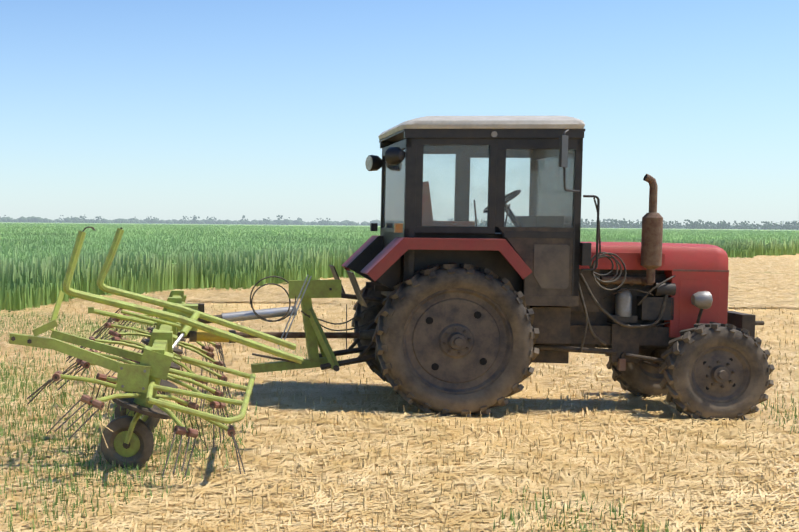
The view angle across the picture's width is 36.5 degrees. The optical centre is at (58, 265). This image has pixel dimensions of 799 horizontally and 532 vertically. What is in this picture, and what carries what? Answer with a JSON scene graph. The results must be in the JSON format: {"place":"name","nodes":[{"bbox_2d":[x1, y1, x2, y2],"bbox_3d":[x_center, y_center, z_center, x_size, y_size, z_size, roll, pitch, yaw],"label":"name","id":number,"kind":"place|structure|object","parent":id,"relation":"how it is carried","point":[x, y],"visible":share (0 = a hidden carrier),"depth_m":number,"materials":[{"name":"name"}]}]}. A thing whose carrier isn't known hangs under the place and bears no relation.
{"place":"outdoors","nodes":[
{"label":"outdoors","id":0,"kind":"place"},
{"bbox_2d":[4,222,759,228],"bbox_3d":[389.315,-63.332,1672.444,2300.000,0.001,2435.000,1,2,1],"label":"field","id":1,"kind":"structure","parent":0,"point":[168,223],"depth_m":634.78,"materials":[{"name":"green plant"}]},
{"bbox_2d":[0,254,798,531],"bbox_3d":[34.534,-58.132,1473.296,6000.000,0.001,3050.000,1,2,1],"label":"ground","id":2,"kind":"structure","parent":0,"point":[496,413],"depth_m":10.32,"materials":[{"name":"beige plant"}]},
{"bbox_2d":[9,226,382,483],"bbox_3d":[1.789,0.522,11.662,3.324,1.873,8.490,1,2,8],"label":"hay tedder","id":3,"kind":"object","parent":2,"relation":"on","point":[143,406],"visible":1,"depth_m":8.87,"materials":[{"name":"metal"}]},
{"bbox_2d":[0,232,780,311],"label":"crop","id":4,"kind":"object","parent":2,"relation":"on","point":[202,261],"visible":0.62,"depth_m":32.96,"materials":[{"name":"green plant"}]},
{"bbox_2d":[0,311,798,531],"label":"weeds","id":5,"kind":"object","parent":2,"relation":"on","point":[84,426],"visible":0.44,"depth_m":9.10,"materials":[{"name":"green plant"}]},
{"bbox_2d":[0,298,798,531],"bbox_3d":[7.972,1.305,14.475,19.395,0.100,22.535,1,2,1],"label":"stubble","id":6,"kind":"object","parent":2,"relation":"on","point":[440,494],"visible":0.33,"depth_m":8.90,"materials":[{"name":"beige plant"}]},
{"bbox_2d":[0,215,798,229],"bbox_3d":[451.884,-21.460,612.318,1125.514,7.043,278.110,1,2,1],"label":"tree line","id":7,"kind":"object","parent":2,"relation":"on","point":[723,224],"visible":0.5,"depth_m":665.36,"materials":[{"name":"green plant"}]},
{"bbox_2d":[0,223,798,254],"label":"crop","id":8,"kind":"object","parent":2,"relation":"on","point":[778,240],"visible":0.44,"depth_m":118.32,"materials":[{"name":"green plant"}]},
{"bbox_2d":[72,256,798,308],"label":"straw","id":9,"kind":"object","parent":2,"relation":"on","point":[744,299],"visible":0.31,"depth_m":30.16,"materials":[{"name":"beige plant"}]},
{"bbox_2d":[236,116,774,421],"bbox_3d":[4.432,-0.024,11.605,5.300,2.987,2.248,1,2,7],"label":"tractor","id":10,"kind":"object","parent":2,"relation":"on","point":[468,315],"visible":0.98,"depth_m":10.95,"materials":[{"name":"metal"}]},
{"bbox_2d":[0,222,798,277],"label":"crop top","id":11,"kind":"object","parent":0,"point":[379,226],"visible":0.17,"depth_m":414.97,"materials":[{"name":"green plant"}]},
{"bbox_2d":[0,0,798,225],"label":"sky","id":12,"kind":"structure","parent":0,"point":[231,110],"materials":[{"name":"blue"}]}
]}

